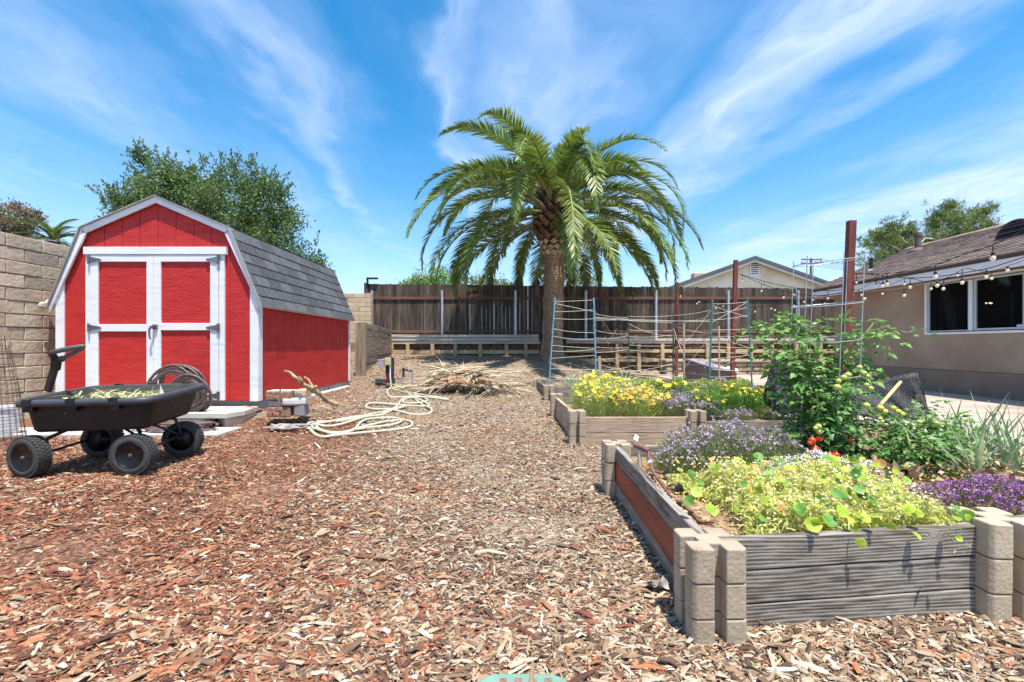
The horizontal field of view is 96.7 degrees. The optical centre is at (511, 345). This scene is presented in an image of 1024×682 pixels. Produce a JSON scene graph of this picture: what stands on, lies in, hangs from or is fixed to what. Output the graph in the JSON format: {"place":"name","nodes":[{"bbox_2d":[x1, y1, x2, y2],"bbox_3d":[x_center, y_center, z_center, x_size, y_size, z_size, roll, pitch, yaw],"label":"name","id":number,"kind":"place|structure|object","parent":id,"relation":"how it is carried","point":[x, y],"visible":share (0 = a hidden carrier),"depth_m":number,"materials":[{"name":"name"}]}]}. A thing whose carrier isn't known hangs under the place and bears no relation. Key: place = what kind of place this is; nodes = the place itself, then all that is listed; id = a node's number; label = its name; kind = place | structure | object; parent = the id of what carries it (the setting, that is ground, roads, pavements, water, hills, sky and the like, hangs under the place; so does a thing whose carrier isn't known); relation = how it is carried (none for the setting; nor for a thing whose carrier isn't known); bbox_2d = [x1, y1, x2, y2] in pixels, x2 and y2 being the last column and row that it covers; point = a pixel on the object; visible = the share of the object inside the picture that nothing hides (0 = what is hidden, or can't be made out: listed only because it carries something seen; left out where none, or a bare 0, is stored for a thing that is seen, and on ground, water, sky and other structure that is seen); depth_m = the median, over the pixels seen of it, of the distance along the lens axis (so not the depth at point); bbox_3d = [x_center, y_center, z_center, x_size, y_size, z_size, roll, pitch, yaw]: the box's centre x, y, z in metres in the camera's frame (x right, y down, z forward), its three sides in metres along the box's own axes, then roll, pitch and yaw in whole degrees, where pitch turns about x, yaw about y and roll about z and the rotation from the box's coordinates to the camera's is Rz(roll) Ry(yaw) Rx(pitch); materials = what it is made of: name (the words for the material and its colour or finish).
{"place":"outdoors","nodes":[
{"label":"outdoors","id":0,"kind":"place"},
{"bbox_2d":[13,427,241,437],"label":"paver path","id":1,"kind":"structure","parent":0,"point":[219,431],"depth_m":4.55,"materials":[{"name":"concrete"}]},
{"bbox_2d":[144,420,218,430],"bbox_3d":[-3.465,0.822,4.656,0.874,0.091,0.328,0,0,0],"label":"coiled hose","id":2,"kind":"object","parent":1,"relation":"on","point":[200,424],"visible":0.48,"depth_m":4.61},
{"bbox_2d":[0,337,1023,681],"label":"ground","id":3,"kind":"structure","parent":0,"point":[18,555],"depth_m":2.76,"materials":[{"name":"wood"}]},
{"bbox_2d":[0,404,20,437],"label":"bucket","id":4,"kind":"object","parent":3,"relation":"on","point":[8,419],"visible":0.54,"depth_m":4.42,"materials":[{"name":"white plastic"}]},
{"bbox_2d":[0,335,26,445],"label":"wire roll","id":5,"kind":"object","parent":3,"relation":"on","point":[13,395],"visible":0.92,"depth_m":4.17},
{"bbox_2d":[0,197,53,239],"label":"background tree","id":6,"kind":"object","parent":3,"relation":"on","point":[25,211],"visible":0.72,"depth_m":16.75,"materials":[{"name":"brown plant"}]},
{"bbox_2d":[0,232,69,415],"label":"block wall","id":7,"kind":"structure","parent":3,"relation":"on","point":[30,268],"depth_m":5.40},
{"bbox_2d":[10,217,78,246],"bbox_3d":[-13.555,-2.026,13.515,1.914,3.452,1.976,0,0,0],"label":"palm","id":8,"kind":"object","parent":3,"relation":"on","point":[55,235],"visible":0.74,"depth_m":13.33,"materials":[{"name":"green plant"}]},
{"bbox_2d":[6,344,204,477],"bbox_3d":[-2.929,0.435,3.317,1.001,0.887,0.729,0,0,-6],"label":"garden cart","id":9,"kind":"object","parent":3,"relation":"on","point":[107,423],"visible":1,"depth_m":3.06,"materials":[{"name":"plastic"}]},
{"bbox_2d":[39,386,163,415],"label":"plant clippings","id":10,"kind":"object","parent":9,"relation":"on","point":[95,394],"visible":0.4,"depth_m":3.36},
{"bbox_2d":[38,195,354,411],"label":"red shed","id":11,"kind":"structure","parent":3,"relation":"on","point":[143,290],"depth_m":5.45,"materials":[{"name":"wood"}]},
{"bbox_2d":[87,255,153,385],"bbox_3d":[-4.658,-0.211,5.426,0.779,1.733,0.067,0,0,0],"label":"door","id":12,"kind":"structure","parent":11,"relation":"in","point":[121,286],"depth_m":5.44,"materials":[{"name":"red"}]},
{"bbox_2d":[148,255,219,399],"bbox_3d":[-3.880,-0.211,5.401,0.805,1.733,0.116,0,0,0],"label":"door","id":13,"kind":"structure","parent":11,"relation":"in","point":[186,326],"depth_m":5.44,"materials":[{"name":"red"}]},
{"bbox_2d":[151,406,257,426],"bbox_3d":[-3.940,0.853,5.150,1.920,0.255,0.560,0,0,0],"label":"entry step","id":14,"kind":"object","parent":3,"relation":"on","point":[228,416],"visible":0.19,"depth_m":4.98,"materials":[{"name":"concrete"}]},
{"bbox_2d":[146,364,206,404],"bbox_3d":[-3.811,0.504,5.176,0.647,0.594,0.144,0,0,0],"label":"coiled hose","id":15,"kind":"object","parent":14,"relation":"on","point":[171,369],"visible":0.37,"depth_m":5.12,"materials":[{"name":"brown rubber"}]},
{"bbox_2d":[171,374,212,411],"bbox_3d":[-3.513,0.540,4.956,0.445,0.474,0.162,0,0,0],"label":"coiled hose","id":16,"kind":"object","parent":14,"relation":"on","point":[202,404],"visible":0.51,"depth_m":4.92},
{"bbox_2d":[84,136,335,272],"bbox_3d":[-8.158,-3.383,12.435,6.544,4.543,3.511,0,0,0],"label":"broadleaf tree","id":17,"kind":"object","parent":3,"relation":"on","point":[203,196],"visible":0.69,"depth_m":12.10,"materials":[{"name":"green plant"}]},
{"bbox_2d":[267,405,294,416],"bbox_3d":[-2.538,0.725,5.020,0.250,0.105,0.170,0,0,-3],"label":"edging block","id":18,"kind":"object","parent":3,"relation":"on","point":[286,411],"depth_m":4.94,"materials":[{"name":"beige concrete"}]},
{"bbox_2d":[269,400,283,406],"bbox_3d":[-2.586,0.635,5.040,0.150,0.072,0.140,0,0,0],"label":"brick","id":19,"kind":"object","parent":18,"relation":"on","point":[273,403],"visible":0.58,"depth_m":4.97,"materials":[{"name":"grey stone"}]},
{"bbox_2d":[266,389,296,399],"bbox_3d":[-2.538,0.545,5.020,0.275,0.103,0.187,0,0,0],"label":"edging block","id":20,"kind":"object","parent":19,"relation":"on","point":[284,393],"depth_m":4.93,"materials":[{"name":"beige concrete"}]},
{"bbox_2d":[263,423,316,431],"bbox_3d":[-2.305,0.854,4.776,0.526,0.080,0.242,0,0,0],"label":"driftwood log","id":21,"kind":"object","parent":3,"relation":"on","point":[279,426],"visible":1,"depth_m":4.71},
{"bbox_2d":[294,404,308,415],"bbox_3d":[-2.330,0.715,5.040,0.110,0.120,0.170,0,0,-6],"label":"brick","id":22,"kind":"object","parent":3,"relation":"on","point":[301,410],"visible":0.87,"depth_m":4.96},
{"bbox_2d":[282,397,307,405],"bbox_3d":[-2.382,0.615,5.000,0.240,0.078,0.130,0,0,-13],"label":"stone","id":23,"kind":"object","parent":22,"relation":"on","point":[296,401],"visible":0.94,"depth_m":4.95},
{"bbox_2d":[295,388,311,396],"bbox_3d":[-2.353,0.538,5.130,0.120,0.090,0.200,0,0,-3],"label":"brick","id":24,"kind":"object","parent":23,"relation":"on","point":[303,392],"visible":0.84,"depth_m":5.03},
{"bbox_2d":[284,370,338,406],"bbox_3d":[-2.201,0.486,5.030,0.571,0.442,0.175,0,0,-31],"label":"fallen branch","id":25,"kind":"object","parent":24,"relation":"on","point":[311,388],"visible":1,"depth_m":5.03,"materials":[{"name":"wood"}]},
{"bbox_2d":[344,293,372,342],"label":"block wall","id":26,"kind":"structure","parent":3,"relation":"on","point":[360,306],"depth_m":15.20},
{"bbox_2d":[355,322,391,375],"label":"sleeper wall","id":27,"kind":"structure","parent":3,"relation":"on","point":[368,356],"depth_m":10.36,"materials":[{"name":"wood"}]},
{"bbox_2d":[307,386,448,438],"bbox_3d":[-1.618,0.835,6.359,1.285,0.224,3.696,0,0,0],"label":"garden hose","id":28,"kind":"object","parent":3,"relation":"on","point":[416,397],"visible":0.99,"depth_m":5.33,"materials":[{"name":"rubber"}]},
{"bbox_2d":[378,357,393,387],"bbox_3d":[-2.240,0.516,8.091,0.257,0.599,0.145,0,0,0],"label":"utility post","id":29,"kind":"object","parent":3,"relation":"on","point":[388,363],"visible":0.81,"depth_m":8.06,"materials":[{"name":"white plastic"}]},
{"bbox_2d":[395,273,439,284],"bbox_3d":[-4.310,-1.833,21.082,2.476,3.073,2.938,0,0,23],"label":"background tree","id":30,"kind":"object","parent":3,"relation":"on","point":[413,280],"visible":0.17,"depth_m":20.26,"materials":[{"name":"green plant"}]},
{"bbox_2d":[408,264,463,284],"bbox_3d":[-3.299,-2.067,20.947,2.884,3.543,2.797,0,0,0],"label":"background tree","id":31,"kind":"object","parent":3,"relation":"on","point":[442,276],"visible":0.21,"depth_m":20.47,"materials":[{"name":"green plant"}]},
{"bbox_2d":[381,362,540,397],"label":"dry leaflets","id":32,"kind":"object","parent":3,"relation":"on","point":[477,372],"visible":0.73,"depth_m":7.97,"materials":[{"name":"plant"}]},
{"bbox_2d":[390,335,538,356],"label":"timber retaining wall","id":33,"kind":"structure","parent":3,"relation":"on","point":[525,345],"depth_m":14.84,"materials":[{"name":"wood"}]},
{"bbox_2d":[439,377,503,390],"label":"dead frond","id":34,"kind":"object","parent":3,"relation":"on","point":[457,381],"visible":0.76,"depth_m":7.76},
{"bbox_2d":[460,270,509,284],"bbox_3d":[-1.249,-1.879,21.015,2.457,3.165,2.492,0,0,16],"label":"background tree","id":35,"kind":"object","parent":3,"relation":"on","point":[472,281],"visible":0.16,"depth_m":20.58,"materials":[{"name":"green plant"}]},
{"bbox_2d":[479,674,566,681],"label":"irrigation box","id":36,"kind":"object","parent":3,"relation":"on","point":[520,678],"visible":1,"depth_m":1.32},
{"bbox_2d":[405,104,703,362],"bbox_3d":[1.390,-2.727,13.553,8.149,6.555,8.479,0,0,0],"label":"palm tree","id":37,"kind":"object","parent":3,"relation":"on","point":[560,222],"visible":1,"depth_m":12.55,"materials":[{"name":"plant"}]},
{"bbox_2d":[564,269,608,286],"bbox_3d":[3.406,-1.965,21.025,2.574,3.339,2.518,0,0,-38],"label":"background tree","id":38,"kind":"object","parent":3,"relation":"on","point":[592,280],"visible":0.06,"depth_m":20.96,"materials":[{"name":"green plant"}]},
{"bbox_2d":[364,283,833,338],"bbox_3d":[3.340,-1.120,15.480,16.720,2.000,0.160,0,0,0],"label":"wooden fence","id":39,"kind":"object","parent":3,"relation":"on","point":[415,309],"visible":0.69,"depth_m":15.50,"materials":[{"name":"wood"}]},
{"bbox_2d":[533,378,767,400],"bbox_3d":[2.325,0.825,8.206,3.823,0.348,1.663,0,0,0],"label":"raised bed","id":40,"kind":"object","parent":3,"relation":"on","point":[546,389],"visible":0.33,"depth_m":8.03,"materials":[{"name":"wood"}]},
{"bbox_2d":[548,298,555,384],"bbox_3d":[0.669,-0.010,7.650,0.129,1.582,0.025,0,0,0],"label":"garden stake","id":41,"kind":"object","parent":40,"relation":"on","point":[551,342],"visible":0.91,"depth_m":7.64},
{"bbox_2d":[593,298,596,377],"bbox_3d":[1.406,-0.013,7.700,0.070,1.586,0.028,0,0,0],"label":"garden stake","id":42,"kind":"object","parent":40,"relation":"on","point":[594,336],"visible":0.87,"depth_m":7.69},
{"bbox_2d":[633,377,660,386],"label":"weed","id":43,"kind":"object","parent":40,"relation":"on","point":[639,381],"visible":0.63,"depth_m":7.76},
{"bbox_2d":[683,324,684,380],"bbox_3d":[2.985,0.186,7.900,0.028,1.128,0.028,0,0,0],"label":"wooden stake","id":44,"kind":"object","parent":40,"relation":"on","point":[683,352],"visible":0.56,"depth_m":7.89,"materials":[{"name":"brown wood"}]},
{"bbox_2d":[693,377,722,386],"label":"weed","id":45,"kind":"object","parent":40,"relation":"on","point":[707,382],"visible":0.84,"depth_m":7.71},
{"bbox_2d":[708,300,712,386],"bbox_3d":[3.360,0.005,7.700,0.089,1.550,0.033,0,0,0],"label":"garden stake","id":46,"kind":"object","parent":40,"relation":"on","point":[710,340],"visible":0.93,"depth_m":7.69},
{"bbox_2d":[551,300,748,379],"bbox_3d":[2.355,-0.088,8.125,3.446,1.364,0.955,0,0,0],"label":"twine net","id":47,"kind":"object","parent":46,"relation":"attached to","point":[697,320],"visible":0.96,"depth_m":7.74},
{"bbox_2d":[595,314,751,380],"bbox_3d":[2.731,0.070,8.129,2.666,1.214,0.996,0,0,0],"label":"dead vine","id":48,"kind":"object","parent":47,"relation":"attached to","point":[678,348],"visible":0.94,"depth_m":8.08,"materials":[{"name":"brown plant"}]},
{"bbox_2d":[718,326,719,380],"bbox_3d":[3.594,0.209,7.900,0.034,1.083,0.026,0,0,0],"label":"wooden stake","id":49,"kind":"object","parent":40,"relation":"on","point":[719,353],"visible":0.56,"depth_m":7.89,"materials":[{"name":"brown wood"}]},
{"bbox_2d":[724,377,755,386],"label":"weed","id":50,"kind":"object","parent":40,"relation":"on","point":[739,380],"visible":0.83,"depth_m":7.75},
{"bbox_2d":[747,298,752,386],"bbox_3d":[4.051,-0.015,7.750,0.110,1.592,0.031,0,0,0],"label":"garden stake","id":51,"kind":"object","parent":40,"relation":"on","point":[749,341],"visible":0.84,"depth_m":7.74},
{"bbox_2d":[646,576,669,588],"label":"dry leaf","id":52,"kind":"object","parent":3,"relation":"on","point":[663,582],"visible":1,"depth_m":1.83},
{"bbox_2d":[564,338,833,371],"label":"timber retaining wall","id":53,"kind":"structure","parent":3,"relation":"on","point":[645,346],"depth_m":14.86,"materials":[{"name":"wood"}]},
{"bbox_2d":[550,393,856,444],"bbox_3d":[2.000,0.845,5.409,2.968,0.387,1.753,0,0,0],"label":"raised bed","id":54,"kind":"object","parent":3,"relation":"on","point":[579,426],"visible":0.44,"depth_m":4.60,"materials":[{"name":"wood"}]},
{"bbox_2d":[565,378,624,416],"bbox_3d":[0.905,0.580,5.007,0.790,0.421,0.942,0,0,0],"label":"tickseed","id":55,"kind":"object","parent":54,"relation":"on","point":[597,393],"visible":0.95,"depth_m":4.87,"materials":[{"name":"yellow plant"}]},
{"bbox_2d":[567,367,636,413],"bbox_3d":[1.104,0.523,5.538,1.076,0.537,1.032,0,0,0],"label":"tickseed","id":56,"kind":"object","parent":54,"relation":"on","point":[605,377],"visible":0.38,"depth_m":5.42,"materials":[{"name":"yellow plant"}]},
{"bbox_2d":[605,383,663,416],"bbox_3d":[1.283,0.606,4.971,0.761,0.369,0.744,0,0,-37],"label":"tickseed","id":57,"kind":"object","parent":54,"relation":"on","point":[626,394],"visible":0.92,"depth_m":4.82,"materials":[{"name":"yellow plant"}]},
{"bbox_2d":[624,382,675,416],"bbox_3d":[1.496,0.599,5.232,0.717,0.383,0.897,0,0,0],"label":"tickseed","id":58,"kind":"object","parent":54,"relation":"on","point":[661,394],"visible":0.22,"depth_m":5.00,"materials":[{"name":"yellow plant"}]},
{"bbox_2d":[640,378,671,395],"bbox_3d":[1.783,0.602,5.668,0.597,0.378,0.593,0,0,0],"label":"marigold","id":59,"kind":"object","parent":54,"relation":"on","point":[658,384],"visible":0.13,"depth_m":5.66,"materials":[{"name":"yellow plant"}]},
{"bbox_2d":[655,374,703,411],"bbox_3d":[1.930,0.555,5.372,0.704,0.471,0.688,0,0,-36],"label":"flowering plant","id":60,"kind":"object","parent":54,"relation":"on","point":[674,383],"visible":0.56,"depth_m":5.31,"materials":[{"name":"yellow plant"}]},
{"bbox_2d":[647,390,727,420],"bbox_3d":[1.924,0.640,5.033,0.895,0.302,0.860,0,0,31],"label":"alyssum","id":61,"kind":"object","parent":54,"relation":"on","point":[684,402],"visible":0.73,"depth_m":4.86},
{"bbox_2d":[681,389,733,420],"bbox_3d":[2.093,0.627,4.848,0.540,0.328,0.531,0,0,-33],"label":"marigold","id":62,"kind":"object","parent":54,"relation":"on","point":[718,397],"visible":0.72,"depth_m":4.79,"materials":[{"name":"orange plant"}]},
{"bbox_2d":[707,406,758,420],"bbox_3d":[2.305,0.718,4.775,0.594,0.166,0.320,0,0,0],"label":"alyssum","id":63,"kind":"object","parent":54,"relation":"on","point":[740,413],"visible":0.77,"depth_m":4.75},
{"bbox_2d":[700,383,766,411],"bbox_3d":[2.710,0.619,5.615,0.857,0.344,0.864,0,0,0],"label":"marigold","id":64,"kind":"object","parent":54,"relation":"on","point":[712,387],"visible":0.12,"depth_m":5.61,"materials":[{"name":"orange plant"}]},
{"bbox_2d":[708,381,765,419],"bbox_3d":[2.526,0.595,5.061,0.701,0.391,0.730,0,0,-29],"label":"marigold","id":65,"kind":"object","parent":54,"relation":"on","point":[732,393],"visible":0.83,"depth_m":4.92,"materials":[{"name":"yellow plant"}]},
{"bbox_2d":[733,384,784,418],"bbox_3d":[2.849,0.612,5.113,0.844,0.357,0.691,0,0,0],"label":"marigold","id":66,"kind":"object","parent":54,"relation":"on","point":[768,400],"visible":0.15,"depth_m":5.04,"materials":[{"name":"plant"}]},
{"bbox_2d":[768,410,800,420],"bbox_3d":[2.971,0.731,4.779,0.535,0.140,0.317,0,0,0],"label":"alyssum","id":67,"kind":"object","parent":54,"relation":"on","point":[779,414],"visible":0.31,"depth_m":4.77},
{"bbox_2d":[763,357,930,420],"bbox_3d":[3.371,0.417,4.698,1.412,0.608,0.527,0,0,25],"label":"shade cloth","id":68,"kind":"object","parent":54,"relation":"on","point":[903,395],"visible":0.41,"depth_m":4.45,"materials":[{"name":"fabric"}]},
{"bbox_2d":[662,359,831,374],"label":"stone wall","id":69,"kind":"structure","parent":3,"relation":"on","point":[742,364],"depth_m":14.40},
{"bbox_2d":[669,256,828,290],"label":"neighbour house","id":70,"kind":"structure","parent":3,"relation":"on","point":[760,268],"depth_m":26.50,"materials":[{"name":"beige paint"}]},
{"bbox_2d":[601,432,1023,646],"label":"raised bed","id":71,"kind":"object","parent":3,"relation":"on","point":[728,588],"visible":0.47,"depth_m":1.64,"materials":[{"name":"wood"}]},
{"bbox_2d":[633,442,714,523],"bbox_3d":[0.852,0.684,2.391,0.158,0.180,0.852,0,0,-5],"label":"irrigation pipe","id":72,"kind":"object","parent":71,"relation":"on","point":[644,448],"visible":0.94,"depth_m":2.54,"materials":[{"name":"beige plastic"}]},
{"bbox_2d":[651,439,708,473],"bbox_3d":[1.026,0.670,2.780,0.395,0.192,0.425,0,0,43],"label":"alyssum","id":73,"kind":"object","parent":71,"relation":"on","point":[665,461],"visible":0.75,"depth_m":2.72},
{"bbox_2d":[652,416,810,471],"bbox_3d":[1.383,0.656,2.884,1.016,0.439,0.674,0,0,0],"label":"alyssum","id":74,"kind":"object","parent":71,"relation":"on","point":[724,445],"visible":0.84,"depth_m":2.80,"materials":[{"name":"plant"}]},
{"bbox_2d":[662,452,977,552],"bbox_3d":[1.349,0.692,2.104,1.347,0.308,1.058,0,0,0],"label":"nasturtium","id":75,"kind":"object","parent":71,"relation":"on","point":[811,495],"visible":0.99,"depth_m":1.90,"materials":[{"name":"green plant"}]},
{"bbox_2d":[765,449,884,474],"bbox_3d":[1.782,0.685,2.660,0.673,0.161,0.333,0,0,0],"label":"alyssum","id":76,"kind":"object","parent":71,"relation":"on","point":[820,454],"visible":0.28,"depth_m":2.65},
{"bbox_2d":[786,252,865,452],"bbox_3d":[2.142,0.110,3.120,0.462,1.420,0.416,0,0,0],"label":"tomato cage","id":77,"kind":"object","parent":71,"relation":"on","point":[842,302],"visible":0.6,"depth_m":3.04,"materials":[{"name":"metal"}]},
{"bbox_2d":[634,460,1022,535],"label":"leaf litter","id":78,"kind":"object","parent":71,"relation":"on","point":[700,512],"visible":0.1,"depth_m":2.22,"materials":[{"name":"plant"}]},
{"bbox_2d":[732,309,939,459],"bbox_3d":[2.175,0.381,3.046,1.185,1.271,0.777,0,0,0],"label":"tomato plant","id":79,"kind":"object","parent":71,"relation":"on","point":[815,422],"visible":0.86,"depth_m":2.99,"materials":[{"name":"green plant"}]},
{"bbox_2d":[785,445,1023,486],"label":"dry leaves","id":80,"kind":"object","parent":71,"relation":"on","point":[915,471],"visible":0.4,"depth_m":2.58,"materials":[{"name":"plant"}]},
{"bbox_2d":[837,399,1003,480],"bbox_3d":[2.488,0.685,2.844,0.902,0.686,0.694,0,0,0],"label":"tomato plant","id":81,"kind":"object","parent":71,"relation":"on","point":[902,444],"visible":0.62,"depth_m":2.79,"materials":[{"name":"green plant"}]},
{"bbox_2d":[886,412,1004,472],"bbox_3d":[2.615,0.591,2.805,0.638,0.389,0.539,0,0,0],"label":"onion plant","id":82,"kind":"object","parent":71,"relation":"on","point":[966,440],"visible":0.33,"depth_m":2.73,"materials":[{"name":"green plant"}]},
{"bbox_2d":[906,473,1023,516],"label":"alyssum","id":83,"kind":"object","parent":71,"relation":"on","point":[977,492],"visible":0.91,"depth_m":2.09,"materials":[{"name":"purple plant"}]},
{"bbox_2d":[938,390,998,451],"bbox_3d":[3.062,0.539,2.997,0.476,0.492,0.564,0,0,24],"label":"onion plant","id":84,"kind":"object","parent":71,"relation":"on","point":[961,424],"visible":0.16,"depth_m":3.00,"materials":[{"name":"green plant"}]},
{"bbox_2d":[919,408,1022,481],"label":"onion plant","id":85,"kind":"object","parent":71,"relation":"on","point":[979,460],"visible":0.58,"depth_m":2.58,"materials":[{"name":"green plant"}]},
{"bbox_2d":[928,393,1017,451],"bbox_3d":[3.278,0.675,3.233,0.674,0.727,0.607,0,0,0],"label":"onion plant","id":86,"kind":"object","parent":71,"relation":"on","point":[988,417],"visible":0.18,"depth_m":3.14,"materials":[{"name":"green plant"}]},
{"bbox_2d":[937,398,1023,478],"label":"onion plant","id":87,"kind":"object","parent":71,"relation":"on","point":[1015,465],"visible":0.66,"depth_m":2.59,"materials":[{"name":"green plant"}]},
{"bbox_2d":[946,408,1023,464],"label":"onion plant","id":88,"kind":"object","parent":71,"relation":"on","point":[975,435],"visible":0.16,"depth_m":2.98,"materials":[{"name":"green plant"}]},
{"bbox_2d":[947,419,1023,473],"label":"onion plant","id":89,"kind":"object","parent":71,"relation":"on","point":[1007,459],"visible":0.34,"depth_m":2.64,"materials":[{"name":"green plant"}]},
{"bbox_2d":[960,417,1023,459],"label":"onion plant","id":90,"kind":"object","parent":71,"relation":"on","point":[1016,441],"visible":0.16,"depth_m":2.98,"materials":[{"name":"green plant"}]},
{"bbox_2d":[968,391,1023,447],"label":"onion plant","id":91,"kind":"object","parent":71,"relation":"on","point":[980,418],"visible":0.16,"depth_m":3.17,"materials":[{"name":"green plant"}]},
{"bbox_2d":[969,406,1023,475],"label":"onion plant","id":92,"kind":"object","parent":71,"relation":"on","point":[1005,451],"visible":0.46,"depth_m":2.64,"materials":[{"name":"green plant"}]},
{"bbox_2d":[984,400,1023,457],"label":"onion plant","id":93,"kind":"object","parent":71,"relation":"on","point":[1008,445],"visible":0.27,"depth_m":2.96,"materials":[{"name":"green plant"}]},
{"bbox_2d":[986,403,1023,449],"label":"onion plant","id":94,"kind":"object","parent":71,"relation":"on","point":[1020,432],"visible":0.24,"depth_m":3.26,"materials":[{"name":"green plant"}]},
{"bbox_2d":[875,381,901,409],"bbox_3d":[3.110,0.407,3.751,0.540,0.210,0.028,0,0,-35],"label":"bamboo stake","id":95,"kind":"object","parent":3,"relation":"on","point":[890,393],"visible":0.81,"depth_m":3.74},
{"bbox_2d":[811,218,1023,400],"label":"stucco house","id":96,"kind":"structure","parent":3,"relation":"on","point":[974,322],"depth_m":8.87,"materials":[{"name":"brown"}]},
{"bbox_2d":[924,268,1023,334],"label":"window","id":97,"kind":"structure","parent":96,"relation":"in","point":[980,303],"depth_m":8.33,"materials":[{"name":"glass"}]},
{"bbox_2d":[856,197,1004,267],"bbox_3d":[24.603,-4.688,27.179,9.924,8.776,4.255,0,0,0],"label":"tree","id":98,"kind":"object","parent":3,"relation":"on","point":[886,244],"visible":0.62,"depth_m":26.57,"materials":[{"name":"green plant"}]},
{"bbox_2d":[0,0,1023,292],"label":"sky","id":99,"kind":"structure","parent":0,"point":[782,124],"materials":[{"name":"blue"}]},
{"bbox_2d":[647,374,1023,450],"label":"patio","id":100,"kind":"structure","parent":0,"point":[967,404],"depth_m":6.88,"materials":[{"name":"concrete"}]},
{"bbox_2d":[674,282,678,375],"bbox_3d":[4.921,-0.468,13.600,0.118,2.837,0.070,0,0,0],"label":"red post","id":101,"kind":"object","parent":100,"relation":"on","point":[676,326],"visible":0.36,"depth_m":13.56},
{"bbox_2d":[685,358,738,380],"bbox_3d":[4.810,0.634,11.172,0.244,0.571,2.072,0,0,-10],"label":"patio chest","id":102,"kind":"object","parent":100,"relation":"on","point":[697,369],"visible":0.52,"depth_m":11.30,"materials":[{"name":"white plastic"}]},
{"bbox_2d":[730,260,737,379],"bbox_3d":[4.924,-0.472,10.100,0.169,2.846,0.070,0,0,0],"label":"red post","id":103,"kind":"object","parent":100,"relation":"on","point":[734,305],"visible":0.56,"depth_m":10.06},
{"bbox_2d":[840,220,856,383],"bbox_3d":[5.081,-0.396,6.900,0.233,2.988,0.090,0,0,0],"label":"red post","id":104,"kind":"object","parent":100,"relation":"on","point":[850,239],"visible":0.47,"depth_m":6.86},
{"bbox_2d":[680,291,839,311],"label":"string lights","id":105,"kind":"object","parent":104,"relation":"hanging from","point":[794,305],"visible":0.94,"depth_m":8.95},
{"bbox_2d":[855,228,1023,285],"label":"string lights","id":106,"kind":"object","parent":104,"relation":"hanging from","point":[991,258],"visible":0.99,"depth_m":5.42},
{"bbox_2d":[856,260,1023,291],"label":"string lights","id":107,"kind":"object","parent":104,"relation":"hanging from","point":[962,280],"visible":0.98,"depth_m":6.73},
{"bbox_2d":[865,257,1023,288],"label":"string lights","id":108,"kind":"object","parent":104,"relation":"hanging from","point":[986,276],"visible":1,"depth_m":6.03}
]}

